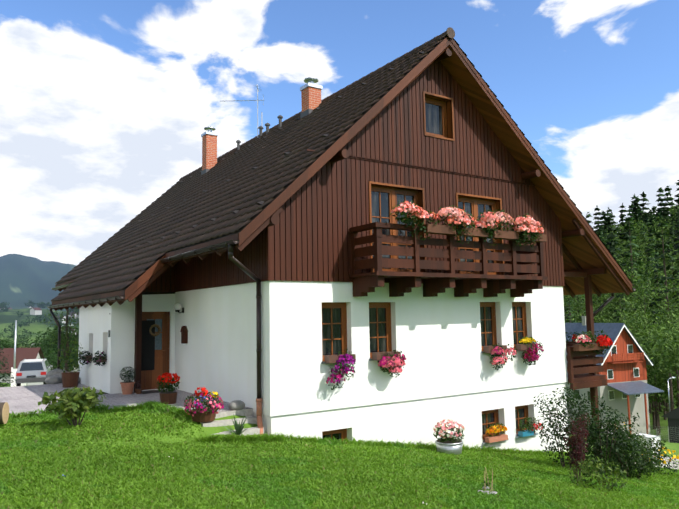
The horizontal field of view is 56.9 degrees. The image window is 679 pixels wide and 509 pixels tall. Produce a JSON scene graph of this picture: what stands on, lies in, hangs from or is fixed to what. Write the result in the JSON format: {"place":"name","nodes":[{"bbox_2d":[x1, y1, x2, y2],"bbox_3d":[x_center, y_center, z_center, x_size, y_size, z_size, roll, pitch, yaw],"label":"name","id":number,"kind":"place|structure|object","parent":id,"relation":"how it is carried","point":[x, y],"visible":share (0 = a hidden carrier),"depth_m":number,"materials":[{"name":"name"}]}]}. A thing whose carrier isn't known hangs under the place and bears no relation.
{"place":"outdoors","nodes":[
{"label":"outdoors","id":0,"kind":"place"},
{"bbox_2d":[202,87,320,169],"bbox_3d":[-3.104,-4.201,22.799,0.491,1.954,7.708,3,-7,-38],"label":"brick chimney","id":1,"kind":"object","parent":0,"point":[310,97],"visible":0.57,"depth_m":25.35,"materials":[{"name":"orange brick"}]},
{"bbox_2d":[201,77,322,136],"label":"roof chimney caps","id":2,"kind":"object","parent":1,"relation":"on","point":[310,81],"visible":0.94,"depth_m":20.00,"materials":[{"name":"white metal"}]},
{"bbox_2d":[121,381,461,443],"bbox_3d":[-1.595,3.668,14.342,8.568,1.264,1.899,-2,-6,13],"label":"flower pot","id":3,"kind":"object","parent":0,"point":[449,442],"depth_m":14.07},
{"bbox_2d":[141,97,447,389],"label":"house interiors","id":4,"kind":"object","parent":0,"point":[148,353],"visible":0.02,"depth_m":16.80,"materials":[{"name":"black"}]},
{"bbox_2d":[142,123,498,294],"bbox_3d":[-3.223,-1.446,22.471,11.120,6.138,17.804,3,-7,-34],"label":"cladding backing","id":5,"kind":"object","parent":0,"point":[148,293],"visible":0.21,"depth_m":13.69,"materials":[{"name":"brown wood"}]},
{"bbox_2d":[142,61,563,291],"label":"timber cladding","id":6,"kind":"structure","parent":5,"relation":"attached to","point":[475,157],"depth_m":15.02,"materials":[{"name":"brown wood"}]},
{"bbox_2d":[369,91,504,274],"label":"window frames","id":7,"kind":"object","parent":6,"relation":"attached to","point":[450,109],"visible":0.48,"depth_m":15.61,"materials":[{"name":"brown wood"}]},
{"bbox_2d":[349,222,547,296],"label":"balcony","id":8,"kind":"structure","parent":6,"relation":"attached to","point":[518,257],"depth_m":14.26,"materials":[{"name":"brown wood"}]},
{"bbox_2d":[422,224,546,241],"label":"flower boxes","id":9,"kind":"object","parent":8,"relation":"attached to","point":[448,230],"visible":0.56,"depth_m":14.45,"materials":[{"name":"brown wood"}]},
{"bbox_2d":[78,281,567,416],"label":"rendered house walls","id":10,"kind":"structure","parent":0,"point":[436,340],"depth_m":14.81,"materials":[{"name":"white paint"}]},
{"bbox_2d":[141,312,169,389],"bbox_3d":[-5.011,2.591,16.941,0.830,2.080,0.120,3,-7,-34],"label":"front door","id":11,"kind":"structure","parent":10,"relation":"in","point":[149,380],"depth_m":17.01,"materials":[{"name":"brown wood"}]},
{"bbox_2d":[147,319,161,349],"bbox_3d":[-5.035,2.171,17.008,0.430,0.830,0.001,3,-7,-34],"label":"door glass","id":12,"kind":"object","parent":11,"relation":"attached to","point":[158,342],"visible":0.4,"depth_m":17.07,"materials":[{"name":"grey glass"}]},
{"bbox_2d":[149,324,160,335],"bbox_3d":[-5.004,2.051,16.970,0.350,0.343,0.078,3,-7,-34],"label":"door wreath","id":13,"kind":"object","parent":11,"relation":"attached to","point":[158,327],"visible":0.83,"depth_m":16.95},
{"bbox_2d":[174,303,180,309],"bbox_3d":[-4.303,1.384,16.645,0.200,0.200,0.195,3,-7,-34],"label":"wall lamp","id":14,"kind":"object","parent":10,"relation":"attached to","point":[177,306],"visible":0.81,"depth_m":16.58,"materials":[{"name":"white glass"}]},
{"bbox_2d":[180,326,187,343],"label":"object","id":15,"kind":"object","parent":10,"relation":"attached to","point":[184,334],"visible":1,"depth_m":16.37,"materials":[{"name":"brown wood"}]},
{"bbox_2d":[82,343,537,362],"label":"window boxes","id":16,"kind":"object","parent":10,"relation":"attached to","point":[378,356],"depth_m":14.11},
{"bbox_2d":[79,200,610,436],"bbox_3d":[0.494,1.921,16.064,15.417,5.673,6.655,0,-6,-8],"label":"window box foliage","id":17,"kind":"object","parent":16,"relation":"in","point":[408,220],"visible":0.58,"depth_m":14.92,"materials":[{"name":"pink plant"}]},
{"bbox_2d":[87,201,612,433],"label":"flowers","id":18,"kind":"object","parent":17,"relation":"attached to","point":[489,217],"depth_m":14.52,"materials":[{"name":"pink plant"}]},
{"bbox_2d":[322,97,528,440],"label":"window frames","id":19,"kind":"structure","parent":10,"relation":"in","point":[394,192],"depth_m":15.11,"materials":[{"name":"brown wood"}]},
{"bbox_2d":[322,103,524,439],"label":"window panes","id":20,"kind":"structure","parent":19,"relation":"in","point":[433,113],"depth_m":14.77,"materials":[{"name":"glass"}]},
{"bbox_2d":[321,350,537,443],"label":"house window sills","id":21,"kind":"structure","parent":10,"relation":"attached to","point":[370,359],"depth_m":15.85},
{"bbox_2d":[484,434,507,442],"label":"red window boxes","id":22,"kind":"object","parent":21,"relation":"on","point":[497,438],"depth_m":15.71,"materials":[{"name":"ceramic"}]},
{"bbox_2d":[518,430,533,436],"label":"trough window boxes","id":23,"kind":"object","parent":21,"relation":"on","point":[524,434],"depth_m":16.34,"materials":[{"name":"blue plastic"}]},
{"bbox_2d":[0,254,678,508],"bbox_3d":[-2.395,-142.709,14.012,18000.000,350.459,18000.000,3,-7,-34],"label":"ground terrain","id":24,"kind":"structure","parent":0,"point":[24,279],"depth_m":928.23,"materials":[{"name":"green plant"}]},
{"bbox_2d":[0,402,4,423],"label":"log","id":25,"kind":"object","parent":24,"relation":"on","point":[1,408],"visible":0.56,"depth_m":11.59,"materials":[{"name":"brown wood"}]},
{"bbox_2d":[2,402,8,423],"bbox_3d":[-6.258,2.972,11.741,0.011,0.394,0.400,0,-6,-12],"label":"log end","id":26,"kind":"object","parent":25,"relation":"attached to","point":[5,413],"visible":1,"depth_m":11.71,"materials":[{"name":"beige wood"}]},
{"bbox_2d":[11,367,25,386],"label":"white yard gate panel","id":27,"kind":"structure","parent":24,"relation":"on","point":[13,384],"depth_m":41.07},
{"bbox_2d":[0,306,78,384],"bbox_3d":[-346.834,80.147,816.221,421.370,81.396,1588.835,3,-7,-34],"label":"valley house walls","id":28,"kind":"structure","parent":24,"relation":"on","point":[35,312],"depth_m":75.37,"materials":[{"name":"grey paint"}]},
{"bbox_2d":[0,306,78,372],"bbox_3d":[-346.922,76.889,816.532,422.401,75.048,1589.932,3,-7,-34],"label":"valley roofs","id":29,"kind":"structure","parent":28,"relation":"on","point":[25,353],"depth_m":73.04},
{"bbox_2d":[45,369,79,383],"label":"yard boulders","id":30,"kind":"object","parent":24,"relation":"on","point":[54,376],"visible":0.4,"depth_m":19.10,"materials":[{"name":"stone"}]},
{"bbox_2d":[0,383,250,413],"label":"paved driveway","id":31,"kind":"structure","parent":24,"relation":"on","point":[20,399],"depth_m":15.41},
{"bbox_2d":[15,359,51,382],"bbox_3d":[-18.543,6.991,38.037,1.926,1.206,4.140,1,-6,-22],"label":"minivan","id":32,"kind":"object","parent":31,"relation":"on","point":[37,373],"depth_m":36.30,"materials":[{"name":"white metal"}]},
{"bbox_2d":[16,358,45,382],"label":"minivan trim","id":33,"kind":"structure","parent":32,"relation":"attached to","point":[23,380],"depth_m":36.08,"materials":[{"name":"grey plastic"}]},
{"bbox_2d":[16,372,45,375],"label":"minivan tail lamps","id":34,"kind":"object","parent":32,"relation":"attached to","point":[20,374],"visible":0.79,"depth_m":35.94,"materials":[{"name":"red plastic"}]},
{"bbox_2d":[61,371,79,387],"bbox_3d":[-7.763,3.606,18.068,0.500,0.420,0.488,3,-7,-34],"label":"plant pot","id":35,"kind":"object","parent":31,"relation":"on","point":[70,379],"visible":0.93,"depth_m":17.89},
{"bbox_2d":[56,339,84,372],"bbox_3d":[-7.798,2.975,18.125,0.800,1.022,0.803,3,-7,-34],"label":"potted shrub","id":36,"kind":"object","parent":35,"relation":"on","point":[71,360],"visible":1,"depth_m":18.07,"materials":[{"name":"green plant"}]},
{"bbox_2d":[12,402,176,415],"bbox_3d":[-9.659,3.134,9.369,14.841,0.300,2.584,3,-7,-34],"label":"paving edge","id":37,"kind":"object","parent":31,"relation":"on","point":[120,405],"visible":0.11,"depth_m":13.95,"materials":[{"name":"stone"}]},
{"bbox_2d":[120,382,134,394],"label":"terracotta pots","id":38,"kind":"object","parent":31,"relation":"on","point":[127,388],"visible":0.81,"depth_m":15.95,"materials":[{"name":"orange ceramic"}]},
{"bbox_2d":[141,389,175,393],"bbox_3d":[-4.811,3.602,16.498,0.850,0.015,0.530,3,-7,-34],"label":"doorstep","id":39,"kind":"object","parent":31,"relation":"on","point":[150,391],"visible":0.57,"depth_m":16.38,"materials":[{"name":"grey stone"}]},
{"bbox_2d":[135,389,216,421],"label":"wooden tubs","id":40,"kind":"object","parent":31,"relation":"on","point":[171,398],"visible":0.85,"depth_m":12.34,"materials":[{"name":"brown wood"}]},
{"bbox_2d":[200,408,265,434],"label":"concrete steps","id":41,"kind":"structure","parent":24,"relation":"on","point":[249,416],"depth_m":12.57,"materials":[{"name":"grey concrete"}]},
{"bbox_2d":[220,414,251,435],"bbox_3d":[-1.977,3.287,12.137,0.588,0.451,0.707,3,-7,-34],"label":"spiky plant","id":42,"kind":"object","parent":24,"relation":"on","point":[238,428],"visible":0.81,"depth_m":12.04,"materials":[{"name":"green plant"}]},
{"bbox_2d":[228,400,244,409],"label":"garden rocks","id":43,"kind":"object","parent":24,"relation":"on","point":[237,405],"visible":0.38,"depth_m":12.88,"materials":[{"name":"stone"}]},
{"bbox_2d":[120,366,464,442],"bbox_3d":[-1.764,3.425,13.599,3.575,1.714,8.685,22,-24,-76],"label":"flower foliage","id":44,"kind":"object","parent":24,"relation":"on","point":[172,388],"visible":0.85,"depth_m":13.94,"materials":[{"name":"plant"}]},
{"bbox_2d":[157,373,464,438],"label":"flowers","id":45,"kind":"object","parent":44,"relation":"attached to","point":[205,390],"visible":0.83,"depth_m":13.76,"materials":[{"name":"pink plant"}]},
{"bbox_2d":[0,180,678,435],"bbox_3d":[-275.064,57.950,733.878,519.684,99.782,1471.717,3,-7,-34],"label":"forest","id":46,"kind":"object","parent":24,"relation":"on","point":[647,230],"depth_m":145.93,"materials":[{"name":"green plant"}]},
{"bbox_2d":[0,400,678,508],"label":"lawn grass","id":47,"kind":"structure","parent":24,"relation":"on","point":[396,468],"depth_m":9.48,"materials":[{"name":"green plant"}]},
{"bbox_2d":[53,48,629,455],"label":"roof rafters and posts","id":48,"kind":"object","parent":24,"relation":"on","point":[274,219],"visible":0.29,"depth_m":17.51,"materials":[{"name":"brown wood"}]},
{"bbox_2d":[52,36,627,301],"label":"roof deck","id":49,"kind":"structure","parent":48,"relation":"on","point":[288,184],"depth_m":14.16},
{"bbox_2d":[51,36,444,301],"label":"roof tiles","id":50,"kind":"object","parent":49,"relation":"on","point":[268,175],"visible":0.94,"depth_m":17.12,"materials":[{"name":"brown tile"}]},
{"bbox_2d":[224,84,263,137],"bbox_3d":[-3.689,-5.388,23.724,1.673,2.250,0.689,0,-6,-11],"label":"tv aerial","id":51,"kind":"object","parent":50,"relation":"on","point":[257,89],"visible":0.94,"depth_m":23.84,"materials":[{"name":"grey metal"}]},
{"bbox_2d":[72,51,423,269],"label":"snow guards","id":52,"kind":"object","parent":50,"relation":"on","point":[258,203],"visible":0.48,"depth_m":17.43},
{"bbox_2d":[201,109,312,174],"bbox_3d":[-3.095,-3.720,22.751,0.555,0.987,7.772,3,-7,-38],"label":"chimney flashing","id":53,"kind":"object","parent":50,"relation":"on","point":[302,114],"visible":0.14,"depth_m":19.87,"materials":[{"name":"grey metal"}]},
{"bbox_2d":[236,115,282,149],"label":"roof vent pipes","id":54,"kind":"object","parent":50,"relation":"on","point":[267,125],"visible":0.88,"depth_m":22.78,"materials":[{"name":"grey metal"}]},
{"bbox_2d":[179,27,454,179],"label":"roof ridge tiles","id":55,"kind":"object","parent":50,"relation":"on","point":[449,32],"visible":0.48,"depth_m":17.96,"materials":[{"name":"brown tile"}]},
{"bbox_2d":[52,36,632,308],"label":"roof barge boards","id":56,"kind":"object","parent":49,"relation":"attached to","point":[276,203],"visible":0.42,"depth_m":14.75,"materials":[{"name":"brown wood"}]},
{"bbox_2d":[453,38,632,282],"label":"roof tiles","id":57,"kind":"object","parent":49,"relation":"on","point":[538,155],"depth_m":16.93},
{"bbox_2d":[130,46,630,295],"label":"roof soffit boards","id":58,"kind":"object","parent":48,"relation":"attached to","point":[582,252],"visible":0.17,"depth_m":17.31,"materials":[{"name":"brown wood"}]},
{"bbox_2d":[47,239,635,417],"bbox_3d":[-2.150,3.890,22.532,14.092,6.158,18.920,3,-7,-34],"label":"rain gutter","id":59,"kind":"object","parent":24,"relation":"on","point":[232,258],"visible":0.71,"depth_m":12.87,"materials":[{"name":"brown metal"}]},
{"bbox_2d":[256,398,262,433],"bbox_3d":[-1.596,3.369,12.600,0.142,0.923,0.241,3,-7,-34],"label":"house downpipe shoe","id":60,"kind":"object","parent":59,"relation":"attached to","point":[259,412],"visible":0.79,"depth_m":12.62,"materials":[{"name":"brown metal"}]},
{"bbox_2d":[13,320,675,411],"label":"street lamp posts","id":61,"kind":"object","parent":24,"relation":"on","point":[14,365],"visible":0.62,"depth_m":51.02,"materials":[{"name":"metal"}]},
{"bbox_2d":[148,382,567,451],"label":"foundation wall","id":62,"kind":"structure","parent":24,"relation":"on","point":[415,421],"depth_m":14.78,"materials":[{"name":"white paint"}]},
{"bbox_2d":[62,422,678,504],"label":"flowers","id":63,"kind":"object","parent":24,"relation":"on","point":[673,451],"visible":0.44,"depth_m":15.41,"materials":[{"name":"yellow plant"}]},
{"bbox_2d":[435,439,462,454],"bbox_3d":[2.459,4.340,14.020,0.630,0.320,0.620,3,-7,-34],"label":"zinc tub","id":64,"kind":"object","parent":24,"relation":"on","point":[454,448],"visible":0.65,"depth_m":13.78,"materials":[{"name":"silver metal"}]},
{"bbox_2d":[478,486,497,494],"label":"stones","id":65,"kind":"object","parent":24,"relation":"on","point":[494,492],"visible":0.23,"depth_m":8.90,"materials":[{"name":"grey stone"}]},
{"bbox_2d":[484,467,492,490],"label":"garden stakes","id":66,"kind":"object","parent":24,"relation":"on","point":[488,481],"visible":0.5,"depth_m":9.10,"materials":[{"name":"beige wood"}]},
{"bbox_2d":[566,316,650,437],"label":"neighbour stone base","id":67,"kind":"object","parent":24,"relation":"on","point":[619,404],"visible":0.22,"depth_m":77.37,"materials":[{"name":"white paint"}]},
{"bbox_2d":[567,329,648,437],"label":"neighbour timber storey","id":68,"kind":"object","parent":67,"relation":"on","point":[622,363],"visible":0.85,"depth_m":77.45,"materials":[{"name":"orange wood"}]},
{"bbox_2d":[574,345,639,399],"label":"windows","id":69,"kind":"structure","parent":68,"relation":"in","point":[610,372],"depth_m":77.15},
{"bbox_2d":[565,323,663,394],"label":"roof","id":70,"kind":"structure","parent":68,"relation":"on","point":[612,330],"depth_m":77.69,"materials":[{"name":"grey metal"}]},
{"bbox_2d":[611,433,678,468],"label":"concrete garden path","id":71,"kind":"structure","parent":24,"relation":"on","point":[671,462],"depth_m":19.39,"materials":[{"name":"grey concrete"}]},
{"bbox_3d":[10.614,6.617,21.698,0.644,0.700,0.744,3,-7,-34],"label":"garden water tank cage","id":72,"kind":"object","parent":71,"relation":"on","visible":0},
{"bbox_2d":[635,433,659,455],"bbox_3d":[10.613,6.562,21.703,0.600,0.650,0.700,3,-7,-34],"label":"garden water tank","id":73,"kind":"object","parent":72,"relation":"in","point":[650,436],"visible":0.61,"depth_m":21.52,"materials":[{"name":"white plastic"}]},
{"bbox_2d":[631,424,678,442],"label":"garden fence","id":74,"kind":"object","parent":24,"relation":"on","point":[658,432],"visible":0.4,"depth_m":43.23,"materials":[{"name":"grey wood"}]},
{"bbox_2d":[661,407,678,442],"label":"neighbour shed","id":75,"kind":"structure","parent":24,"relation":"on","point":[672,416],"depth_m":59.99,"materials":[{"name":"grey wood"}]},
{"bbox_2d":[0,0,678,265],"label":"sky","id":76,"kind":"structure","parent":0,"point":[105,105],"materials":[{"name":"blue"}]},
{"bbox_2d":[566,343,607,389],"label":"veranda timber deck and rail","id":77,"kind":"structure","parent":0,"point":[579,369],"depth_m":18.01,"materials":[{"name":"brown wood"}]},
{"bbox_2d":[566,341,608,350],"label":"veranda planter troughs","id":78,"kind":"object","parent":77,"relation":"attached to","point":[581,347],"visible":0.46,"depth_m":17.76,"materials":[{"name":"brown wood"}]},
{"bbox_2d":[602,325,652,399],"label":"house trim","id":79,"kind":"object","parent":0,"point":[627,351],"visible":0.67,"depth_m":77.25,"materials":[{"name":"white wood"}]}
]}

